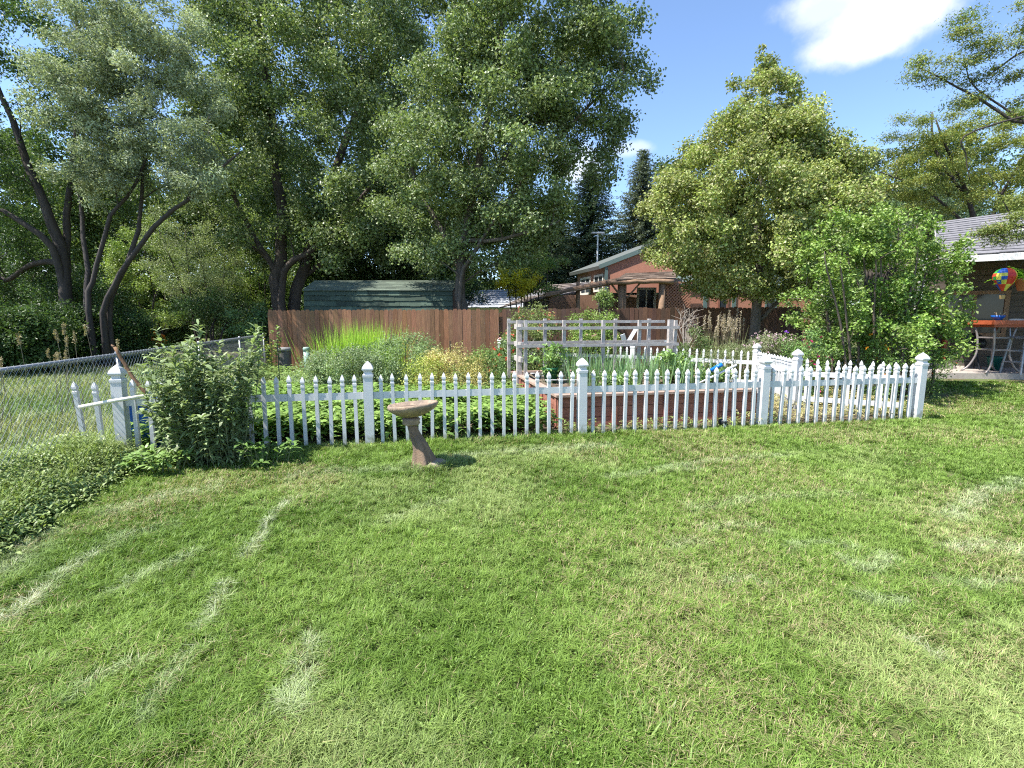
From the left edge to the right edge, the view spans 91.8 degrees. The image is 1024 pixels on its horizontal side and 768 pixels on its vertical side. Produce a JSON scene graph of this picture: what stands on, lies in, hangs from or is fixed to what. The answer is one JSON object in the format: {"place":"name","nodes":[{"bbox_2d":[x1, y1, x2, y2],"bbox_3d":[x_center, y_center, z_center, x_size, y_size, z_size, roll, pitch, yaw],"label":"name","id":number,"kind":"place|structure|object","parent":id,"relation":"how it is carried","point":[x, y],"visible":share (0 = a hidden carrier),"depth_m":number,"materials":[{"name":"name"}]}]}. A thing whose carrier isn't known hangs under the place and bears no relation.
{"place":"outdoors","nodes":[
{"label":"outdoors","id":0,"kind":"place"},
{"bbox_2d":[0,344,270,463],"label":"field","id":1,"kind":"structure","parent":0,"point":[233,352],"depth_m":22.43,"materials":[{"name":"plant"}]},
{"bbox_2d":[0,298,88,376],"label":"bush","id":2,"kind":"object","parent":1,"relation":"on","point":[35,325],"visible":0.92,"depth_m":13.02,"materials":[{"name":"green plant"}]},
{"bbox_2d":[0,217,92,309],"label":"bush","id":3,"kind":"object","parent":1,"relation":"on","point":[35,271],"visible":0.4,"depth_m":17.45,"materials":[{"name":"green plant"}]},
{"bbox_2d":[15,329,84,422],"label":"seed weed","id":4,"kind":"object","parent":1,"relation":"on","point":[56,354],"visible":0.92,"depth_m":7.72,"materials":[{"name":"brown plant"}]},
{"bbox_2d":[7,264,139,317],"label":"bush","id":5,"kind":"object","parent":1,"relation":"on","point":[37,290],"visible":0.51,"depth_m":16.57,"materials":[{"name":"green plant"}]},
{"bbox_2d":[47,297,130,367],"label":"bush","id":6,"kind":"object","parent":1,"relation":"on","point":[72,313],"visible":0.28,"depth_m":15.06,"materials":[{"name":"green plant"}]},
{"bbox_2d":[80,300,160,365],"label":"bush","id":7,"kind":"object","parent":1,"relation":"on","point":[133,324],"visible":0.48,"depth_m":16.37,"materials":[{"name":"green plant"}]},
{"bbox_2d":[71,258,172,345],"bbox_3d":[-20.943,-3.987,25.883,6.077,5.145,4.807,4,8,29],"label":"bush","id":8,"kind":"object","parent":1,"relation":"on","point":[102,274],"visible":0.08,"depth_m":25.38,"materials":[{"name":"green plant"}]},
{"bbox_2d":[4,0,242,369],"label":"olive tree","id":9,"kind":"object","parent":1,"relation":"on","point":[139,100],"visible":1,"depth_m":13.73,"materials":[{"name":"green plant"}]},
{"bbox_2d":[99,213,199,341],"bbox_3d":[-18.067,-4.909,24.407,4.607,6.855,3.797,0,7,0],"label":"bush","id":10,"kind":"object","parent":1,"relation":"on","point":[117,264],"visible":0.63,"depth_m":23.99,"materials":[{"name":"green plant"}]},
{"bbox_2d":[117,275,214,349],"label":"bush","id":11,"kind":"object","parent":1,"relation":"on","point":[176,336],"visible":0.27,"depth_m":25.76,"materials":[{"name":"green plant"}]},
{"bbox_2d":[180,266,290,350],"bbox_3d":[-14.127,-3.744,25.706,5.931,4.895,4.335,4,8,30],"label":"bush","id":12,"kind":"object","parent":1,"relation":"on","point":[236,341],"visible":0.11,"depth_m":24.96,"materials":[{"name":"green plant"}]},
{"bbox_2d":[192,203,294,351],"bbox_3d":[-12.266,-4.946,23.696,4.493,7.085,3.591,3,8,22],"label":"bush","id":13,"kind":"object","parent":1,"relation":"on","point":[259,296],"visible":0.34,"depth_m":23.37,"materials":[{"name":"green plant"}]},
{"bbox_2d":[219,301,272,360],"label":"bush","id":14,"kind":"object","parent":1,"relation":"on","point":[260,315],"visible":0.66,"depth_m":16.36,"materials":[{"name":"green plant"}]},
{"bbox_2d":[0,327,1023,767],"bbox_3d":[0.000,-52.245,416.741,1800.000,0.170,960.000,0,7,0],"label":"ground","id":15,"kind":"structure","parent":0,"point":[724,585],"depth_m":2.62,"materials":[{"name":"green plant"}]},
{"bbox_2d":[0,126,120,274],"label":"background tree","id":16,"kind":"object","parent":15,"relation":"on","point":[32,157],"visible":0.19,"depth_m":27.23,"materials":[{"name":"green plant"}]},
{"bbox_2d":[0,121,138,336],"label":"distant tree","id":17,"kind":"object","parent":15,"relation":"on","point":[48,142],"visible":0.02,"depth_m":41.57,"materials":[{"name":"green plant"}]},
{"bbox_2d":[0,412,159,554],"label":"fence weeds","id":18,"kind":"object","parent":15,"relation":"on","point":[47,501],"visible":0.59,"depth_m":4.41,"materials":[{"name":"green plant"}]},
{"bbox_2d":[0,0,167,364],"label":"elm tree","id":19,"kind":"object","parent":15,"relation":"on","point":[59,250],"visible":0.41,"depth_m":15.54,"materials":[{"name":"green plant"}]},
{"bbox_2d":[0,333,266,475],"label":"chain link fence","id":20,"kind":"object","parent":15,"relation":"on","point":[59,362],"visible":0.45,"depth_m":5.39,"materials":[{"name":"metal"}]},
{"bbox_2d":[41,145,230,295],"bbox_3d":[-21.508,-8.257,29.273,10.448,12.224,7.011,0,7,0],"label":"background tree","id":21,"kind":"object","parent":15,"relation":"on","point":[146,202],"visible":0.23,"depth_m":27.66,"materials":[{"name":"green plant"}]},
{"bbox_2d":[41,134,239,334],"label":"distant tree","id":22,"kind":"object","parent":15,"relation":"on","point":[147,225],"visible":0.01,"depth_m":42.51,"materials":[{"name":"green plant"}]},
{"bbox_2d":[115,443,195,477],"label":"tall weed","id":23,"kind":"object","parent":15,"relation":"on","point":[149,453],"visible":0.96,"depth_m":5.12,"materials":[{"name":"green plant"}]},
{"bbox_2d":[128,319,265,468],"bbox_3d":[-3.438,0.135,5.504,1.284,1.706,1.113,0,7,0],"label":"bush","id":24,"kind":"object","parent":15,"relation":"on","point":[190,394],"visible":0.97,"depth_m":5.37,"materials":[{"name":"green plant"}]},
{"bbox_2d":[154,113,302,276],"bbox_3d":[-16.721,-9.530,30.046,8.591,14.548,7.197,0,7,0],"label":"background tree","id":25,"kind":"object","parent":15,"relation":"on","point":[259,185],"visible":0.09,"depth_m":29.01,"materials":[{"name":"green plant"}]},
{"bbox_2d":[175,124,324,337],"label":"distant tree","id":26,"kind":"object","parent":15,"relation":"on","point":[294,140],"depth_m":43.18,"materials":[{"name":"green plant"}]},
{"bbox_2d":[233,436,301,468],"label":"tall weed","id":27,"kind":"object","parent":15,"relation":"on","point":[261,447],"visible":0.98,"depth_m":5.39,"materials":[{"name":"green plant"}]},
{"bbox_2d":[148,0,471,310],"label":"cottonwood tree","id":28,"kind":"object","parent":15,"relation":"on","point":[253,57],"visible":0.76,"depth_m":19.31,"materials":[{"name":"green plant"}]},
{"bbox_2d":[171,0,578,294],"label":"shade tree","id":29,"kind":"object","parent":15,"relation":"on","point":[480,110],"visible":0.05,"depth_m":35.58,"materials":[{"name":"green plant"}]},
{"bbox_2d":[287,199,470,287],"bbox_3d":[-6.931,-5.547,25.534,9.766,7.828,5.034,0,7,0],"label":"background tree","id":30,"kind":"object","parent":15,"relation":"on","point":[359,269],"visible":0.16,"depth_m":24.36,"materials":[{"name":"green plant"}]},
{"bbox_2d":[302,280,457,336],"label":"garden shed","id":31,"kind":"structure","parent":15,"relation":"on","point":[379,295],"depth_m":16.72,"materials":[{"name":"green wood"}]},
{"bbox_2d":[268,309,501,371],"bbox_3d":[-3.826,-1.318,15.069,7.041,1.918,0.162,0,7,-1],"label":"wooden fence","id":32,"kind":"object","parent":15,"relation":"on","point":[449,325],"visible":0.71,"depth_m":14.94,"materials":[{"name":"brown wood"}]},
{"bbox_2d":[387,400,446,472],"bbox_3d":[-1.038,0.564,5.318,0.592,0.769,0.535,5,9,33],"label":"bird bath","id":33,"kind":"object","parent":15,"relation":"on","point":[409,412],"visible":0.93,"depth_m":5.27,"materials":[{"name":"beige stone"}]},
{"bbox_2d":[426,274,490,307],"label":"bush","id":34,"kind":"object","parent":15,"relation":"on","point":[470,290],"visible":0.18,"depth_m":23.74,"materials":[{"name":"green plant"}]},
{"bbox_2d":[465,289,522,341],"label":"grey house","id":35,"kind":"structure","parent":15,"relation":"on","point":[498,298],"depth_m":36.28,"materials":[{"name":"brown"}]},
{"bbox_2d":[71,353,929,451],"bbox_3d":[0.781,0.217,6.745,11.673,1.146,0.149,-1,7,-11],"label":"picket fence","id":36,"kind":"object","parent":15,"relation":"on","point":[916,380],"visible":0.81,"depth_m":6.76,"materials":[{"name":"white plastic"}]},
{"bbox_2d":[78,394,150,408],"bbox_3d":[-4.421,0.191,5.520,0.704,0.154,0.042,-2,8,-11],"label":"loose rail","id":37,"kind":"object","parent":36,"relation":"attached to","point":[107,402],"visible":0.86,"depth_m":5.50,"materials":[{"name":"white wood"}]},
{"bbox_2d":[356,0,666,351],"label":"cottonwood tree","id":38,"kind":"object","parent":15,"relation":"on","point":[543,93],"visible":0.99,"depth_m":15.16,"materials":[{"name":"green plant"}]},
{"bbox_2d":[492,265,545,309],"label":"bush","id":39,"kind":"object","parent":15,"relation":"on","point":[528,285],"visible":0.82,"depth_m":25.16,"materials":[{"name":"green plant"}]},
{"bbox_2d":[472,198,577,289],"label":"distant tree","id":40,"kind":"object","parent":15,"relation":"on","point":[490,277],"visible":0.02,"depth_m":47.45,"materials":[{"name":"green plant"}]},
{"bbox_2d":[497,248,571,308],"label":"bush","id":41,"kind":"object","parent":15,"relation":"on","point":[540,266],"visible":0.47,"depth_m":25.88,"materials":[{"name":"green plant"}]},
{"bbox_2d":[498,282,588,336],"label":"grey house","id":42,"kind":"structure","parent":15,"relation":"on","point":[546,300],"depth_m":29.12,"materials":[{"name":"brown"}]},
{"bbox_2d":[528,213,580,289],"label":"spruce tree","id":43,"kind":"object","parent":15,"relation":"on","point":[552,256],"visible":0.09,"depth_m":42.87,"materials":[{"name":"green plant"}]},
{"bbox_2d":[537,161,636,294],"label":"spruce tree","id":44,"kind":"object","parent":15,"relation":"on","point":[585,239],"visible":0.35,"depth_m":40.76,"materials":[{"name":"green plant"}]},
{"bbox_2d":[541,271,691,315],"bbox_3d":[5.402,-3.963,26.417,7.910,4.299,3.184,0,7,0],"label":"log porch","id":45,"kind":"object","parent":15,"relation":"on","point":[623,281],"visible":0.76,"depth_m":25.16,"materials":[{"name":"brown wood"}]},
{"bbox_2d":[596,149,661,294],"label":"spruce tree","id":46,"kind":"object","parent":15,"relation":"on","point":[643,175],"visible":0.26,"depth_m":43.75,"materials":[{"name":"green plant"}]},
{"bbox_2d":[589,667,727,766],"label":"grass tuft","id":47,"kind":"object","parent":15,"relation":"on","point":[658,726],"visible":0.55,"depth_m":1.98,"materials":[{"name":"green plant"}]},
{"bbox_2d":[609,151,744,248],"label":"distant tree","id":48,"kind":"object","parent":15,"relation":"on","point":[661,163],"depth_m":47.56,"materials":[{"name":"green plant"}]},
{"bbox_2d":[549,241,810,345],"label":"brown house","id":49,"kind":"structure","parent":15,"relation":"on","point":[620,264],"depth_m":28.08,"materials":[{"name":"brown wood"}]},
{"bbox_2d":[636,287,656,308],"bbox_3d":[7.578,-3.950,28.096,1.090,2.983,0.060,0,7,0],"label":"window","id":50,"kind":"structure","parent":49,"relation":"in","point":[646,296],"depth_m":27.97,"materials":[{"name":"black glass"}]},
{"bbox_2d":[497,338,901,415],"bbox_3d":[3.462,-0.448,11.893,1.961,1.146,9.558,-7,10,-41],"label":"picket fence","id":51,"kind":"object","parent":15,"relation":"on","point":[795,362],"visible":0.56,"depth_m":9.39,"materials":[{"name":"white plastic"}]},
{"bbox_2d":[687,308,758,373],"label":"plume grass","id":52,"kind":"object","parent":15,"relation":"on","point":[728,321],"depth_m":12.47,"materials":[{"name":"beige plant"}]},
{"bbox_2d":[731,330,796,377],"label":"garden plant","id":53,"kind":"object","parent":15,"relation":"on","point":[767,342],"visible":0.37,"depth_m":11.77,"materials":[{"name":"green plant"}]},
{"bbox_2d":[632,43,904,356],"bbox_3d":[6.784,-4.538,13.779,6.680,8.882,6.394,0,7,0],"label":"linden tree","id":54,"kind":"object","parent":15,"relation":"on","point":[812,175],"visible":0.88,"depth_m":12.27,"materials":[{"name":"green plant"}]},
{"bbox_2d":[803,339,893,385],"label":"garden plant","id":55,"kind":"object","parent":15,"relation":"on","point":[842,361],"visible":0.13,"depth_m":11.44,"materials":[{"name":"green plant"}]},
{"bbox_2d":[777,195,921,341],"bbox_3d":[15.416,-5.402,23.298,5.898,8.095,4.117,0,7,0],"label":"background tree","id":56,"kind":"object","parent":15,"relation":"on","point":[860,282],"visible":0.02,"depth_m":23.52,"materials":[{"name":"green plant"}]},
{"bbox_2d":[776,198,980,395],"bbox_3d":[7.525,-1.678,10.085,3.788,3.871,2.839,-4,8,-29],"label":"lilac bush","id":57,"kind":"object","parent":15,"relation":"on","point":[919,327],"visible":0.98,"depth_m":9.70,"materials":[{"name":"green plant"}]},
{"bbox_2d":[856,332,910,399],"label":"garden plant","id":58,"kind":"object","parent":15,"relation":"on","point":[888,357],"visible":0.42,"depth_m":9.70,"materials":[{"name":"green plant"}]},
{"bbox_2d":[810,137,976,331],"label":"distant tree","id":59,"kind":"object","parent":15,"relation":"on","point":[909,149],"visible":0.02,"depth_m":46.31,"materials":[{"name":"green plant"}]},
{"bbox_2d":[898,348,960,399],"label":"garden plant","id":60,"kind":"object","parent":15,"relation":"on","point":[933,367],"visible":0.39,"depth_m":9.76,"materials":[{"name":"green plant"}]},
{"bbox_2d":[871,102,1023,224],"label":"locust tree","id":61,"kind":"object","parent":15,"relation":"on","point":[974,195],"visible":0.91,"depth_m":15.96,"materials":[{"name":"green plant"}]},
{"bbox_2d":[881,128,1023,219],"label":"distant tree","id":62,"kind":"object","parent":15,"relation":"on","point":[1002,160],"visible":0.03,"depth_m":45.27,"materials":[{"name":"green plant"}]},
{"bbox_2d":[892,179,1018,240],"bbox_3d":[21.826,-6.048,25.422,5.882,8.817,4.217,0,7,0],"label":"background tree","id":63,"kind":"object","parent":15,"relation":"on","point":[979,212],"visible":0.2,"depth_m":24.50,"materials":[{"name":"green plant"}]},
{"bbox_2d":[893,0,1023,249],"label":"locust tree","id":64,"kind":"object","parent":15,"relation":"on","point":[998,230],"visible":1,"depth_m":9.79,"materials":[{"name":"green plant"}]},
{"bbox_2d":[0,0,1023,310],"label":"sky","id":65,"kind":"structure","parent":0,"point":[853,51],"materials":[{"name":"blue"}]},
{"bbox_2d":[147,371,887,450],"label":"garden soil","id":66,"kind":"structure","parent":0,"point":[426,432],"depth_m":7.22,"materials":[{"name":"brown soil"}]},
{"bbox_2d":[129,397,188,448],"bbox_3d":[-4.440,0.488,6.335,0.800,0.610,0.430,-1,7,-11],"label":"storage tub","id":67,"kind":"object","parent":66,"relation":"on","point":[141,420],"depth_m":6.12,"materials":[{"name":"blue plastic"}]},
{"bbox_2d":[238,318,282,377],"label":"climbing weed","id":68,"kind":"object","parent":66,"relation":"on","point":[275,343],"visible":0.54,"depth_m":13.61,"materials":[{"name":"green plant"}]},
{"bbox_2d":[278,347,291,376],"bbox_3d":[-6.410,-0.597,14.039,0.356,0.890,0.347,0,7,0],"label":"utility box","id":69,"kind":"object","parent":66,"relation":"on","point":[285,357],"visible":0.74,"depth_m":13.90,"materials":[{"name":"grey metal"}]},
{"bbox_2d":[285,348,362,387],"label":"garden plant","id":70,"kind":"object","parent":66,"relation":"on","point":[333,369],"visible":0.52,"depth_m":9.49,"materials":[{"name":"green plant"}]},
{"bbox_2d":[104,380,563,444],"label":"leafy crops","id":71,"kind":"object","parent":66,"relation":"on","point":[349,407],"visible":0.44,"depth_m":6.88,"materials":[{"name":"green plant"}]},
{"bbox_2d":[294,342,409,386],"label":"garden plant","id":72,"kind":"object","parent":66,"relation":"on","point":[353,355],"visible":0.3,"depth_m":9.98,"materials":[{"name":"green plant"}]},
{"bbox_2d":[284,318,422,381],"bbox_3d":[-3.539,-0.795,11.867,3.280,1.745,3.284,0,7,0],"label":"grass clump","id":73,"kind":"object","parent":66,"relation":"on","point":[357,339],"visible":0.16,"depth_m":11.58,"materials":[{"name":"green plant"}]},
{"bbox_2d":[346,325,453,386],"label":"garden plant","id":74,"kind":"object","parent":66,"relation":"on","point":[395,340],"visible":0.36,"depth_m":10.68,"materials":[{"name":"green plant"}]},
{"bbox_2d":[397,350,452,389],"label":"garden plant","id":75,"kind":"object","parent":66,"relation":"on","point":[422,368],"visible":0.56,"depth_m":9.47,"materials":[{"name":"yellow plant"}]},
{"bbox_2d":[224,360,641,398],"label":"mixed weeds","id":76,"kind":"object","parent":66,"relation":"on","point":[293,368],"visible":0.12,"depth_m":12.11,"materials":[{"name":"green plant"}]},
{"bbox_2d":[411,340,489,386],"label":"garden plant","id":77,"kind":"object","parent":66,"relation":"on","point":[451,357],"visible":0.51,"depth_m":9.87,"materials":[{"name":"yellow plant"}]},
{"bbox_2d":[455,344,512,385],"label":"garden plant","id":78,"kind":"object","parent":66,"relation":"on","point":[492,359],"visible":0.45,"depth_m":10.35,"materials":[{"name":"green plant"}]},
{"bbox_2d":[489,334,533,384],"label":"rose bush","id":79,"kind":"object","parent":66,"relation":"on","point":[503,347],"visible":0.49,"depth_m":11.78,"materials":[{"name":"green plant"}]},
{"bbox_2d":[135,419,911,453],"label":"fence foot grass","id":80,"kind":"structure","parent":66,"relation":"on","point":[477,436],"depth_m":6.53,"materials":[{"name":"green plant"}]},
{"bbox_2d":[496,299,561,370],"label":"rose bush","id":81,"kind":"object","parent":66,"relation":"on","point":[534,333],"visible":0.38,"depth_m":13.24,"materials":[{"name":"green plant"}]},
{"bbox_2d":[559,306,622,367],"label":"rose bush","id":82,"kind":"object","parent":66,"relation":"on","point":[588,333],"visible":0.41,"depth_m":13.25,"materials":[{"name":"green plant"}]},
{"bbox_2d":[507,319,679,386],"bbox_3d":[1.685,-0.524,10.270,3.515,1.650,0.800,-1,7,-11],"label":"trellis","id":83,"kind":"object","parent":66,"relation":"on","point":[518,343],"visible":0.82,"depth_m":10.09,"materials":[{"name":"white wood"}]},
{"bbox_2d":[591,287,617,362],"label":"climbing plant","id":84,"kind":"object","parent":66,"relation":"on","point":[603,295],"visible":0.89,"depth_m":14.32,"materials":[{"name":"green plant"}]},
{"bbox_2d":[511,368,757,427],"bbox_3d":[2.029,0.151,9.313,3.525,0.507,3.540,-1,7,-11],"label":"raised bed","id":85,"kind":"object","parent":66,"relation":"on","point":[598,405],"visible":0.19,"depth_m":7.63,"materials":[{"name":"red wood"}]},
{"bbox_2d":[528,341,570,382],"bbox_3d":[0.720,-0.401,9.108,0.686,0.788,0.824,7,10,44],"label":"leafy crop","id":86,"kind":"object","parent":85,"relation":"on","point":[556,362],"visible":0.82,"depth_m":8.98,"materials":[{"name":"green plant"}]},
{"bbox_2d":[558,349,723,385],"bbox_3d":[2.113,-0.334,8.857,2.686,0.683,2.050,-2,8,-14],"label":"onion row","id":87,"kind":"object","parent":85,"relation":"on","point":[621,368],"visible":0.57,"depth_m":8.48,"materials":[{"name":"green plant"}]},
{"bbox_2d":[656,348,694,383],"bbox_3d":[2.939,-0.320,8.859,0.754,0.670,0.768,0,7,0],"label":"leafy crop","id":88,"kind":"object","parent":85,"relation":"on","point":[669,355],"visible":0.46,"depth_m":8.76,"materials":[{"name":"green plant"}]},
{"bbox_2d":[501,307,803,370],"bbox_3d":[4.299,-1.371,15.232,9.291,1.981,0.165,0,7,-1],"label":"wooden fence","id":89,"kind":"object","parent":66,"relation":"on","point":[772,322],"visible":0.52,"depth_m":15.11,"materials":[{"name":"brown wood"}]},
{"bbox_2d":[556,411,786,434],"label":"bed edge weeds","id":90,"kind":"object","parent":66,"relation":"on","point":[658,424],"visible":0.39,"depth_m":7.26,"materials":[{"name":"green plant"}]},
{"bbox_2d":[664,324,716,370],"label":"garden plant","id":91,"kind":"object","parent":66,"relation":"on","point":[686,347],"visible":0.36,"depth_m":12.08,"materials":[{"name":"green plant"}]},
{"bbox_2d":[695,339,767,379],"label":"garden plant","id":92,"kind":"object","parent":66,"relation":"on","point":[729,350],"visible":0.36,"depth_m":11.53,"materials":[{"name":"green plant"}]},
{"bbox_2d":[778,324,840,402],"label":"garden plant","id":93,"kind":"object","parent":66,"relation":"on","point":[805,346],"visible":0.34,"depth_m":9.33,"materials":[{"name":"green plant"}]},
{"bbox_2d":[727,369,951,423],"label":"dry weeds","id":94,"kind":"object","parent":66,"relation":"on","point":[821,403],"visible":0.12,"depth_m":8.26,"materials":[{"name":"beige plant"}]},
{"bbox_2d":[823,359,1023,379],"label":"patio","id":95,"kind":"structure","parent":0,"point":[970,372],"depth_m":12.19,"materials":[{"name":"concrete"}]},
{"bbox_2d":[860,212,1023,367],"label":"patio house","id":96,"kind":"structure","parent":95,"relation":"on","point":[989,261],"depth_m":13.58,"materials":[{"name":"grey"}]},
{"bbox_2d":[940,290,1010,336],"bbox_3d":[12.841,-1.957,13.803,1.400,1.250,0.070,5,9,33],"label":"window","id":97,"kind":"structure","parent":96,"relation":"in","point":[989,300],"depth_m":13.66,"materials":[{"name":"grey glass"}]},
{"bbox_2d":[992,261,1017,298],"bbox_3d":[11.595,-2.493,11.677,0.427,0.971,0.427,0,7,0],"label":"balloon spinner","id":98,"kind":"object","parent":96,"relation":"hanging from","point":[1008,277],"visible":0.98,"depth_m":11.58,"materials":[{"name":"fabric"}]},
{"bbox_2d":[955,333,986,369],"bbox_3d":[12.217,-0.877,13.182,0.580,0.954,0.599,0,7,0],"label":"kettle grill","id":99,"kind":"object","parent":95,"relation":"on","point":[982,342],"visible":0.55,"depth_m":12.98,"materials":[{"name":"black metal"}]},
{"bbox_2d":[960,320,1023,373],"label":"bar table","id":100,"kind":"object","parent":95,"relation":"on","point":[995,324],"visible":0.91,"depth_m":12.11,"materials":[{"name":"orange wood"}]},
{"bbox_2d":[999,319,1023,374],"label":"bar stool","id":101,"kind":"object","parent":95,"relation":"on","point":[1021,361],"visible":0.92,"depth_m":12.07,"materials":[{"name":"grey paint"}]},
{"label":"mulch bed","id":102,"kind":"structure","parent":0,"visible":0},
{"bbox_2d":[116,306,188,340],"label":"bush","id":103,"kind":"object","parent":102,"relation":"on","point":[166,321],"visible":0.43,"depth_m":19.22,"materials":[{"name":"green plant"}]},
{"bbox_2d":[130,200,252,355],"bbox_3d":[-13.794,-4.622,21.577,4.988,6.984,3.799,0,7,0],"label":"bush","id":104,"kind":"object","parent":102,"relation":"on","point":[188,283],"visible":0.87,"depth_m":21.15,"materials":[{"name":"green plant"}]},
{"bbox_2d":[151,286,258,357],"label":"bush","id":105,"kind":"object","parent":102,"relation":"on","point":[193,308],"visible":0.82,"depth_m":20.36,"materials":[{"name":"green plant"}]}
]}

